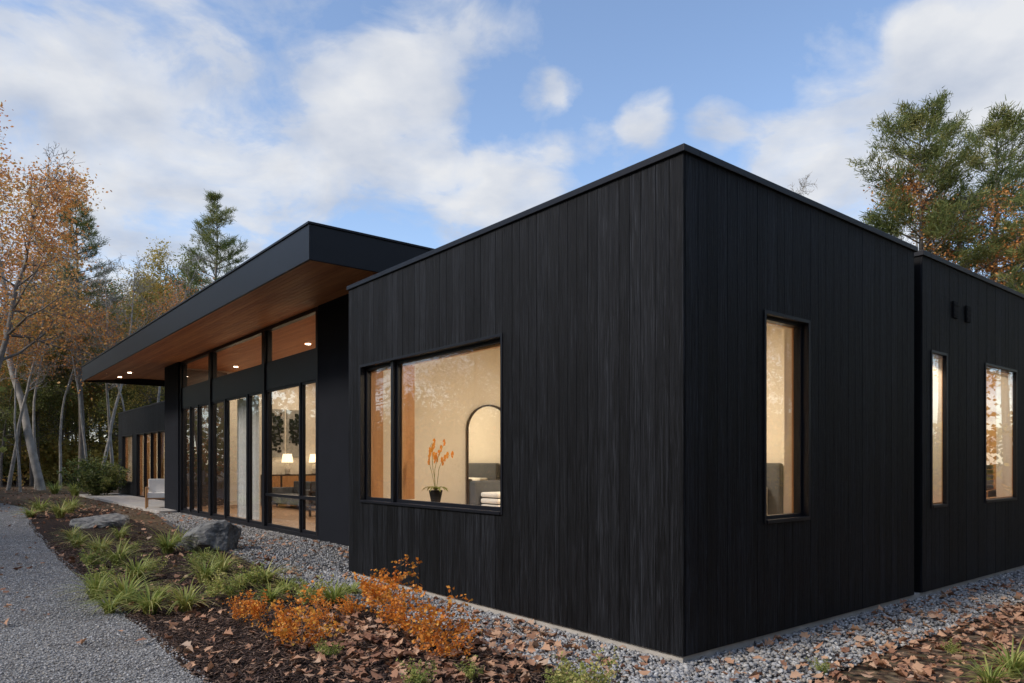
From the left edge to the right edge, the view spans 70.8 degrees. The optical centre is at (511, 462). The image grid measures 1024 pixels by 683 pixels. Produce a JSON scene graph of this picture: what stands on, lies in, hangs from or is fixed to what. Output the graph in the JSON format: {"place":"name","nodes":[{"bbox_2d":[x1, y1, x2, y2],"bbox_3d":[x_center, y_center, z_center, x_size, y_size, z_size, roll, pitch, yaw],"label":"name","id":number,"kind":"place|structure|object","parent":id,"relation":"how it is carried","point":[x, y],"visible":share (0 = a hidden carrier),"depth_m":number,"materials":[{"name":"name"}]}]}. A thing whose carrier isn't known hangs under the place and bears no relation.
{"place":"outdoors","nodes":[
{"label":"outdoors","id":0,"kind":"place"},
{"bbox_2d":[39,479,64,493],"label":"ornamental grass","id":1,"kind":"object","parent":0,"point":[55,489],"depth_m":35.88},
{"bbox_2d":[0,503,210,682],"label":"gravel path","id":2,"kind":"structure","parent":0,"point":[34,655],"depth_m":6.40,"materials":[{"name":"gravel"}]},
{"bbox_2d":[0,477,1023,682],"bbox_3d":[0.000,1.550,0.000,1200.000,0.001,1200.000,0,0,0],"label":"ground","id":3,"kind":"structure","parent":0,"point":[885,674],"depth_m":6.15,"materials":[{"name":"soil"}]},
{"bbox_2d":[0,100,53,489],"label":"maple tree","id":4,"kind":"object","parent":3,"relation":"on","point":[33,456],"visible":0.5,"depth_m":41.98,"materials":[{"name":"orange plant"}]},
{"bbox_2d":[0,316,54,491],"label":"bare tree","id":5,"kind":"object","parent":3,"relation":"on","point":[13,341],"visible":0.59,"depth_m":38.61,"materials":[{"name":"orange plant"}]},
{"bbox_2d":[6,255,86,489],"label":"bare tree","id":6,"kind":"object","parent":3,"relation":"on","point":[11,470],"visible":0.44,"depth_m":40.85,"materials":[{"name":"orange plant"}]},
{"bbox_2d":[2,273,91,489],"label":"bare tree","id":7,"kind":"object","parent":3,"relation":"on","point":[33,418],"visible":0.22,"depth_m":42.53,"materials":[{"name":"orange plant"}]},
{"bbox_2d":[20,295,105,460],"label":"bare tree","id":8,"kind":"object","parent":3,"relation":"on","point":[82,428],"visible":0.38,"depth_m":42.34,"materials":[{"name":"orange plant"}]},
{"bbox_2d":[2,243,127,440],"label":"maple tree","id":9,"kind":"object","parent":3,"relation":"on","point":[80,308],"visible":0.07,"depth_m":54.75,"materials":[{"name":"orange plant"}]},
{"bbox_2d":[0,142,142,400],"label":"maple tree","id":10,"kind":"object","parent":3,"relation":"on","point":[57,186],"visible":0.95,"depth_m":36.31,"materials":[{"name":"orange plant"}]},
{"bbox_2d":[36,292,120,489],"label":"bare tree","id":11,"kind":"object","parent":3,"relation":"on","point":[60,438],"visible":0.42,"depth_m":42.53,"materials":[{"name":"orange plant"}]},
{"bbox_2d":[23,195,134,484],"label":"pine tree","id":12,"kind":"object","parent":3,"relation":"on","point":[83,224],"visible":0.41,"depth_m":43.64,"materials":[{"name":"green plant"}]},
{"bbox_2d":[56,450,130,494],"bbox_3d":[-18.868,0.485,32.905,2.879,2.147,3.117,0,0,0],"label":"evergreen shrub","id":13,"kind":"object","parent":3,"relation":"on","point":[94,480],"visible":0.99,"depth_m":32.39,"materials":[{"name":"green plant"}]},
{"bbox_2d":[59,284,143,411],"bbox_3d":[-22.678,-4.114,39.922,4.457,11.468,4.512,0,0,-15],"label":"bare tree","id":14,"kind":"object","parent":3,"relation":"on","point":[104,328],"visible":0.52,"depth_m":40.00,"materials":[{"name":"brown plant"}]},
{"bbox_2d":[72,250,142,468],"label":"bare tree","id":15,"kind":"object","parent":3,"relation":"on","point":[107,401],"visible":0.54,"depth_m":40.97,"materials":[{"name":"brown plant"}]},
{"bbox_2d":[64,252,160,469],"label":"bare tree","id":16,"kind":"object","parent":3,"relation":"on","point":[117,400],"visible":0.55,"depth_m":41.02,"materials":[{"name":"brown plant"}]},
{"bbox_2d":[79,493,176,513],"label":"patio slab","id":17,"kind":"structure","parent":3,"relation":"on","point":[154,505],"depth_m":27.30,"materials":[{"name":"concrete"}]},
{"bbox_2d":[145,479,164,507],"bbox_3d":[-11.594,0.993,23.592,0.726,0.935,0.726,0,0,-23],"label":"lounge chair","id":18,"kind":"object","parent":17,"relation":"on","point":[155,489],"visible":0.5,"depth_m":23.68,"materials":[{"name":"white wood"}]},
{"bbox_2d":[103,236,200,403],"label":"yellow birch tree","id":19,"kind":"object","parent":3,"relation":"on","point":[155,256],"visible":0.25,"depth_m":51.17,"materials":[{"name":"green plant"}]},
{"bbox_2d":[126,248,219,401],"bbox_3d":[-17.637,-4.697,38.138,4.915,12.647,4.976,0,0,38],"label":"bare tree","id":20,"kind":"object","parent":3,"relation":"on","point":[181,288],"visible":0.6,"depth_m":37.55,"materials":[{"name":"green plant"}]},
{"bbox_2d":[0,487,345,562],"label":"fallen leaves","id":21,"kind":"object","parent":3,"relation":"on","point":[150,537],"visible":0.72,"depth_m":20.83,"materials":[{"name":"plant"}]},
{"bbox_2d":[169,189,248,307],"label":"pine tree","id":22,"kind":"object","parent":3,"relation":"on","point":[216,218],"visible":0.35,"depth_m":51.58,"materials":[{"name":"green plant"}]},
{"bbox_2d":[165,293,348,545],"bbox_3d":[-3.156,-0.795,19.467,7.750,4.630,16.220,0,0,-39],"label":"glazed wall frame","id":23,"kind":"object","parent":3,"relation":"on","point":[323,365],"visible":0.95,"depth_m":16.48,"materials":[{"name":"black metal"}]},
{"bbox_2d":[14,505,661,682],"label":"mulch bed","id":24,"kind":"object","parent":3,"relation":"on","point":[48,526],"visible":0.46,"depth_m":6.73,"materials":[{"name":"brown wood"}]},
{"bbox_2d":[14,506,48,517],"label":"ornamental grass","id":25,"kind":"object","parent":24,"relation":"on","point":[29,514],"depth_m":20.24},
{"bbox_2d":[18,494,54,511],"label":"ornamental grass","id":26,"kind":"object","parent":24,"relation":"on","point":[39,506],"depth_m":22.70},
{"bbox_2d":[32,499,88,517],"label":"ornamental grass","id":27,"kind":"object","parent":24,"relation":"on","point":[59,512],"depth_m":20.23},
{"bbox_2d":[37,495,91,512],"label":"ornamental grass","id":28,"kind":"object","parent":24,"relation":"on","point":[73,503],"depth_m":22.24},
{"bbox_2d":[51,523,92,539],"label":"ornamental grass","id":29,"kind":"object","parent":24,"relation":"on","point":[71,532],"depth_m":14.46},
{"bbox_2d":[48,531,101,547],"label":"ornamental grass","id":30,"kind":"object","parent":24,"relation":"on","point":[77,543],"depth_m":13.07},
{"bbox_2d":[55,564,124,599],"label":"ornamental grass","id":31,"kind":"object","parent":24,"relation":"on","point":[87,581],"depth_m":8.10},
{"bbox_2d":[79,545,108,567],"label":"perennial","id":32,"kind":"object","parent":24,"relation":"on","point":[90,556],"visible":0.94,"depth_m":10.45,"materials":[{"name":"green plant"}]},
{"bbox_2d":[69,513,129,527],"bbox_3d":[-9.968,1.462,17.388,1.322,0.472,0.701,0,0,-11],"label":"boulder","id":33,"kind":"object","parent":24,"relation":"on","point":[115,519],"visible":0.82,"depth_m":17.18,"materials":[{"name":"stone"}]},
{"bbox_2d":[65,584,134,613],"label":"ornamental grass","id":34,"kind":"object","parent":24,"relation":"on","point":[108,608],"depth_m":7.37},
{"bbox_2d":[84,560,121,586],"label":"perennial","id":35,"kind":"object","parent":24,"relation":"on","point":[103,569],"visible":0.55,"depth_m":8.76,"materials":[{"name":"green plant"}]},
{"bbox_2d":[74,529,140,555],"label":"ornamental grass","id":36,"kind":"object","parent":24,"relation":"on","point":[96,545],"depth_m":11.98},
{"bbox_2d":[77,535,157,565],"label":"ornamental grass","id":37,"kind":"object","parent":24,"relation":"on","point":[112,556],"depth_m":10.77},
{"bbox_2d":[59,564,179,604],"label":"ornamental grass","id":38,"kind":"object","parent":24,"relation":"on","point":[122,585],"depth_m":7.82,"materials":[{"name":"plant"}]},
{"bbox_2d":[95,519,143,538],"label":"ornamental grass","id":39,"kind":"object","parent":24,"relation":"on","point":[122,531],"depth_m":14.46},
{"bbox_2d":[116,538,141,554],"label":"perennial","id":40,"kind":"object","parent":24,"relation":"on","point":[132,548],"visible":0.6,"depth_m":12.13,"materials":[{"name":"green plant"}]},
{"bbox_2d":[86,555,178,581],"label":"ornamental grass","id":41,"kind":"object","parent":24,"relation":"on","point":[137,569],"depth_m":9.34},
{"bbox_2d":[101,576,187,614],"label":"ornamental grass","id":42,"kind":"object","parent":24,"relation":"on","point":[146,605],"depth_m":7.34,"materials":[{"name":"plant"}]},
{"bbox_2d":[138,553,168,573],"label":"perennial","id":43,"kind":"object","parent":24,"relation":"on","point":[153,564],"visible":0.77,"depth_m":10.00,"materials":[{"name":"green plant"}]},
{"bbox_2d":[141,582,182,597],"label":"ornamental grass","id":44,"kind":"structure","parent":24,"relation":"on","point":[162,589],"depth_m":8.15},
{"bbox_2d":[132,524,202,553],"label":"ornamental grass","id":45,"kind":"object","parent":24,"relation":"on","point":[166,546],"depth_m":12.22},
{"bbox_2d":[145,574,225,614],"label":"ornamental grass","id":46,"kind":"object","parent":24,"relation":"on","point":[185,603],"depth_m":7.45,"materials":[{"name":"plant"}]},
{"bbox_2d":[183,547,220,567],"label":"perennial","id":47,"kind":"object","parent":24,"relation":"on","point":[199,559],"visible":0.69,"depth_m":10.38,"materials":[{"name":"green plant"}]},
{"bbox_2d":[171,552,243,583],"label":"ornamental grass","id":48,"kind":"object","parent":24,"relation":"on","point":[206,573],"depth_m":9.16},
{"bbox_2d":[181,520,241,551],"bbox_3d":[-5.302,1.402,12.678,0.978,0.833,0.772,0,0,-6],"label":"boulder","id":49,"kind":"object","parent":24,"relation":"on","point":[223,535],"visible":0.77,"depth_m":12.44,"materials":[{"name":"stone"}]},
{"bbox_2d":[170,545,254,572],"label":"ornamental grass","id":50,"kind":"object","parent":24,"relation":"on","point":[223,565],"depth_m":10.03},
{"bbox_2d":[200,567,243,598],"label":"perennial","id":51,"kind":"object","parent":24,"relation":"on","point":[218,587],"visible":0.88,"depth_m":8.11,"materials":[{"name":"green plant"}]},
{"bbox_2d":[221,575,246,598],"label":"perennial","id":52,"kind":"object","parent":24,"relation":"on","point":[228,589],"visible":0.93,"depth_m":8.16,"materials":[{"name":"green plant"}]},
{"bbox_2d":[211,568,257,589],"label":"ornamental grass","id":53,"kind":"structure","parent":24,"relation":"on","point":[242,584],"depth_m":8.75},
{"bbox_2d":[222,592,250,621],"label":"autumn shrub","id":54,"kind":"object","parent":24,"relation":"on","point":[235,613],"visible":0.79,"depth_m":6.97,"materials":[{"name":"orange plant"}]},
{"bbox_2d":[235,560,269,589],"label":"perennial","id":55,"kind":"object","parent":24,"relation":"on","point":[253,579],"visible":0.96,"depth_m":8.76,"materials":[{"name":"green plant"}]},
{"bbox_2d":[234,589,276,625],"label":"autumn shrub","id":56,"kind":"object","parent":24,"relation":"on","point":[255,609],"visible":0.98,"depth_m":6.86,"materials":[{"name":"orange plant"}]},
{"bbox_2d":[230,578,298,603],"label":"ornamental grass","id":57,"kind":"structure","parent":24,"relation":"on","point":[272,595],"depth_m":7.91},
{"bbox_2d":[227,559,305,583],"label":"ornamental grass","id":58,"kind":"object","parent":24,"relation":"on","point":[265,572],"depth_m":9.23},
{"bbox_2d":[252,603,306,638],"bbox_3d":[-1.993,1.387,6.290,0.488,0.330,0.383,0,0,-30],"label":"autumn shrub","id":59,"kind":"object","parent":24,"relation":"on","point":[302,613],"visible":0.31,"depth_m":6.32,"materials":[{"name":"orange plant"}]},
{"bbox_2d":[259,572,309,593],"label":"ornamental grass","id":60,"kind":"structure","parent":24,"relation":"on","point":[282,584],"depth_m":8.51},
{"bbox_2d":[264,580,347,647],"bbox_3d":[-1.688,1.272,5.987,0.641,0.560,0.566,0,0,-11],"label":"autumn shrub","id":61,"kind":"object","parent":24,"relation":"on","point":[287,632],"visible":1,"depth_m":5.96,"materials":[{"name":"orange plant"}]},
{"bbox_2d":[288,574,334,603],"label":"perennial","id":62,"kind":"object","parent":24,"relation":"on","point":[299,593],"visible":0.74,"depth_m":7.81,"materials":[{"name":"green plant"}]},
{"bbox_2d":[294,596,338,627],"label":"autumn shrub","id":63,"kind":"object","parent":24,"relation":"on","point":[324,616],"visible":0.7,"depth_m":6.66,"materials":[{"name":"orange plant"}]},
{"bbox_2d":[291,577,357,604],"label":"ornamental grass","id":64,"kind":"object","parent":24,"relation":"on","point":[337,593],"depth_m":7.90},
{"bbox_2d":[314,639,343,659],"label":"perennial","id":65,"kind":"object","parent":24,"relation":"on","point":[327,650],"visible":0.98,"depth_m":5.67,"materials":[{"name":"green plant"}]},
{"bbox_2d":[334,594,364,617],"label":"autumn shrub","id":66,"kind":"object","parent":24,"relation":"on","point":[349,604],"visible":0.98,"depth_m":7.19,"materials":[{"name":"orange plant"}]},
{"bbox_2d":[343,568,386,607],"bbox_3d":[-1.560,1.340,7.725,0.645,0.438,0.358,0,0,-35],"label":"autumn shrub","id":67,"kind":"object","parent":24,"relation":"on","point":[373,576],"visible":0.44,"depth_m":7.78,"materials":[{"name":"orange plant"}]},
{"bbox_2d":[345,554,421,611],"bbox_3d":[-1.286,1.262,7.508,0.647,0.582,0.875,0,0,9],"label":"autumn shrub","id":68,"kind":"object","parent":24,"relation":"on","point":[374,593],"visible":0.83,"depth_m":7.39,"materials":[{"name":"orange plant"}]},
{"bbox_2d":[376,592,406,625],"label":"autumn shrub","id":69,"kind":"object","parent":24,"relation":"on","point":[390,615],"visible":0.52,"depth_m":6.73,"materials":[{"name":"orange plant"}]},
{"bbox_2d":[372,590,434,637],"bbox_3d":[-0.883,1.337,6.382,0.634,0.429,0.497,0,0,28],"label":"autumn shrub","id":70,"kind":"object","parent":24,"relation":"on","point":[402,615],"visible":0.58,"depth_m":6.36,"materials":[{"name":"orange plant"}]},
{"bbox_2d":[396,657,437,682],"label":"perennial","id":71,"kind":"object","parent":24,"relation":"on","point":[412,675],"visible":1,"depth_m":4.94,"materials":[{"name":"green plant"}]},
{"bbox_2d":[397,580,479,650],"bbox_3d":[-0.696,1.256,6.010,0.599,0.593,0.679,0,0,-42],"label":"autumn shrub","id":72,"kind":"object","parent":24,"relation":"on","point":[423,638],"visible":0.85,"depth_m":5.91,"materials":[{"name":"orange plant"}]},
{"bbox_2d":[412,617,482,661],"bbox_3d":[-0.527,1.377,5.620,0.525,0.349,0.388,0,0,-22],"label":"autumn shrub","id":73,"kind":"object","parent":24,"relation":"on","point":[448,649],"visible":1,"depth_m":5.62,"materials":[{"name":"orange plant"}]},
{"bbox_2d":[454,655,485,682],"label":"perennial","id":74,"kind":"object","parent":24,"relation":"on","point":[470,675],"visible":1,"depth_m":5.08,"materials":[{"name":"green plant"}]},
{"bbox_2d":[541,662,569,682],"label":"perennial","id":75,"kind":"object","parent":24,"relation":"on","point":[549,677],"visible":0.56,"depth_m":4.90,"materials":[{"name":"green plant"}]},
{"bbox_2d":[544,646,620,682],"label":"perennial","id":76,"kind":"object","parent":24,"relation":"on","point":[573,675],"visible":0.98,"depth_m":4.68,"materials":[{"name":"green plant"}]},
{"bbox_2d":[0,240,1022,486],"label":"distant forest","id":77,"kind":"object","parent":3,"relation":"on","point":[48,406],"visible":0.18,"depth_m":49.00,"materials":[{"name":"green plant"}]},
{"bbox_2d":[0,539,1023,682],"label":"fallen leaves","id":78,"kind":"object","parent":3,"relation":"on","point":[397,670],"visible":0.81,"depth_m":5.94,"materials":[{"name":"plant"}]},
{"bbox_2d":[162,513,1021,682],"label":"gravel border","id":79,"kind":"object","parent":3,"relation":"on","point":[635,659],"visible":0.17,"depth_m":6.82,"materials":[{"name":"gravel"}]},
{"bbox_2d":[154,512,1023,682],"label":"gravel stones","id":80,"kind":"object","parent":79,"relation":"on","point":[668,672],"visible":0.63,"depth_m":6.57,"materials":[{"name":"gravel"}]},
{"bbox_2d":[805,656,829,673],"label":"perennial","id":81,"kind":"object","parent":79,"relation":"on","point":[826,667],"visible":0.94,"depth_m":5.28,"materials":[{"name":"green plant"}]},
{"bbox_2d":[199,516,1023,662],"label":"concrete foundation","id":82,"kind":"object","parent":3,"relation":"on","point":[693,657],"visible":0.09,"depth_m":6.68,"materials":[{"name":"concrete"}]},
{"bbox_2d":[128,325,995,530],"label":"interior walls","id":83,"kind":"structure","parent":82,"relation":"on","point":[452,394],"depth_m":10.73,"materials":[{"name":"beige paint"}]},
{"bbox_2d":[87,260,376,379],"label":"cedar soffit","id":84,"kind":"structure","parent":83,"relation":"attached to","point":[308,285],"depth_m":16.28,"materials":[{"name":"wood"}]},
{"bbox_2d":[81,221,433,386],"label":"overhanging roof fascia","id":85,"kind":"structure","parent":84,"relation":"attached to","point":[307,241],"depth_m":11.40,"materials":[{"name":"black metal"}]},
{"bbox_2d":[237,395,259,519],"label":"curtains","id":86,"kind":"object","parent":83,"relation":"attached to","point":[241,457],"visible":0.69,"depth_m":18.54,"materials":[{"name":"white fabric"}]},
{"bbox_2d":[272,409,298,456],"bbox_3d":[-8.062,-1.050,25.640,1.270,1.700,0.051,0,0,-39],"label":"wall artwork","id":87,"kind":"object","parent":83,"relation":"attached to","point":[278,432],"depth_m":25.61,"materials":[{"name":"paper"}]},
{"bbox_2d":[260,474,315,504],"bbox_3d":[-7.381,0.915,25.696,3.300,1.030,0.620,0,0,-39],"label":"sideboard","id":88,"kind":"object","parent":83,"relation":"on","point":[283,480],"visible":0.13,"depth_m":24.93,"materials":[{"name":"brown wood"}]},
{"bbox_2d":[282,454,292,473],"bbox_3d":[-7.893,0.040,25.295,0.400,0.720,0.400,0,0,-39],"label":"table lamp","id":89,"kind":"object","parent":88,"relation":"on","point":[287,458],"visible":0.98,"depth_m":25.20,"materials":[{"name":"beige"}]},
{"bbox_2d":[272,481,310,506],"bbox_3d":[-6.664,1.015,22.817,1.000,0.830,2.900,0,0,-39],"label":"sofa","id":90,"kind":"object","parent":83,"relation":"on","point":[294,490],"visible":0.34,"depth_m":23.28,"materials":[{"name":"grey fabric"}]},
{"bbox_2d":[309,481,315,515],"bbox_3d":[-4.962,0.963,19.436,0.726,0.935,0.726,0,0,26],"label":"lounge chair","id":91,"kind":"object","parent":83,"relation":"on","point":[312,491],"visible":0.27,"depth_m":19.27,"materials":[{"name":"fabric"}]},
{"bbox_2d":[467,405,499,503],"bbox_3d":[-0.332,0.210,10.993,0.857,2.200,0.026,0,0,-39],"label":"arched wall mirror","id":92,"kind":"object","parent":83,"relation":"attached to","point":[483,443],"visible":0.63,"depth_m":10.93,"materials":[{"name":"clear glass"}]},
{"bbox_2d":[470,480,499,506],"bbox_3d":[-0.104,0.800,10.153,0.700,1.100,0.750,0,0,-39],"label":"bench with folded blankets","id":93,"kind":"object","parent":83,"relation":"on","point":[485,492],"visible":0.14,"depth_m":10.14,"materials":[{"name":"grey fabric"}]},
{"bbox_2d":[767,463,782,514],"bbox_3d":[1.991,0.675,9.190,1.950,1.350,2.080,0,0,-39],"label":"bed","id":94,"kind":"object","parent":83,"relation":"on","point":[774,488],"visible":0.05,"depth_m":8.98,"materials":[{"name":"grey fabric"}]},
{"bbox_2d":[986,464,995,497],"bbox_3d":[6.944,0.686,10.895,0.600,1.328,0.650,0,0,-39],"label":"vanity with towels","id":95,"kind":"object","parent":83,"relation":"on","point":[990,491],"visible":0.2,"depth_m":10.65,"materials":[{"name":"brown wood"}]},
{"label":"window","id":96,"kind":"object","parent":83,"relation":"attached to","visible":0},
{"bbox_2d":[423,438,453,501],"bbox_3d":[-0.863,0.094,8.728,0.291,0.780,0.706,0,0,-39],"label":"potted orchid","id":97,"kind":"object","parent":96,"relation":"on","point":[435,494],"visible":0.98,"depth_m":8.75,"materials":[{"name":"orange plant"}]},
{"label":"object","id":98,"kind":"object","parent":82,"relation":"on","visible":0},
{"bbox_2d":[118,152,1023,656],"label":"timber cladding","id":99,"kind":"structure","parent":98,"relation":"attached to","point":[624,314],"depth_m":6.62,"materials":[{"name":"wood"}]},
{"bbox_2d":[122,310,1016,523],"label":"window frames","id":100,"kind":"structure","parent":99,"relation":"in","point":[797,418],"depth_m":8.72,"materials":[{"name":"metal"}]},
{"bbox_2d":[952,301,970,322],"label":"wall vents","id":101,"kind":"object","parent":99,"relation":"attached to","point":[955,311],"depth_m":8.72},
{"bbox_2d":[118,143,1023,413],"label":"roof parapet cap","id":102,"kind":"object","parent":98,"relation":"on","point":[697,153],"visible":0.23,"depth_m":6.76,"materials":[{"name":"black metal"}]},
{"bbox_2d":[791,174,816,194],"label":"bare tree","id":103,"kind":"object","parent":3,"relation":"on","point":[805,178],"visible":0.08,"depth_m":64.59,"materials":[{"name":"grey plant"}]},
{"bbox_2d":[845,87,1023,268],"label":"pine tree","id":104,"kind":"object","parent":3,"relation":"on","point":[948,173],"visible":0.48,"depth_m":37.25,"materials":[{"name":"green plant"}]},
{"bbox_2d":[863,159,1023,292],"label":"maple tree","id":105,"kind":"object","parent":3,"relation":"on","point":[910,187],"visible":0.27,"depth_m":37.88,"materials":[{"name":"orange plant"}]},
{"bbox_2d":[941,638,961,654],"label":"perennial","id":106,"kind":"object","parent":3,"relation":"on","point":[951,649],"visible":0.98,"depth_m":5.80,"materials":[{"name":"green plant"}]},
{"bbox_2d":[942,95,1023,287],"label":"pine tree","id":107,"kind":"object","parent":3,"relation":"on","point":[1008,121],"visible":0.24,"depth_m":41.02,"materials":[{"name":"green plant"}]},
{"bbox_2d":[945,651,1020,682],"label":"ornamental grass","id":108,"kind":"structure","parent":3,"relation":"on","point":[987,676],"depth_m":4.92,"materials":[{"name":"plant"}]},
{"bbox_2d":[990,121,1023,293],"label":"pine tree","id":109,"kind":"object","parent":3,"relation":"on","point":[1018,201],"visible":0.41,"depth_m":33.95,"materials":[{"name":"green plant"}]},
{"bbox_2d":[0,0,1023,441],"label":"sky","id":110,"kind":"structure","parent":0,"point":[434,124],"materials":[{"name":"blue"}]},
{"bbox_2d":[937,637,1023,677],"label":"ornamental grass","id":111,"kind":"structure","parent":0,"point":[1018,666],"depth_m":5.24,"materials":[{"name":"plant"}]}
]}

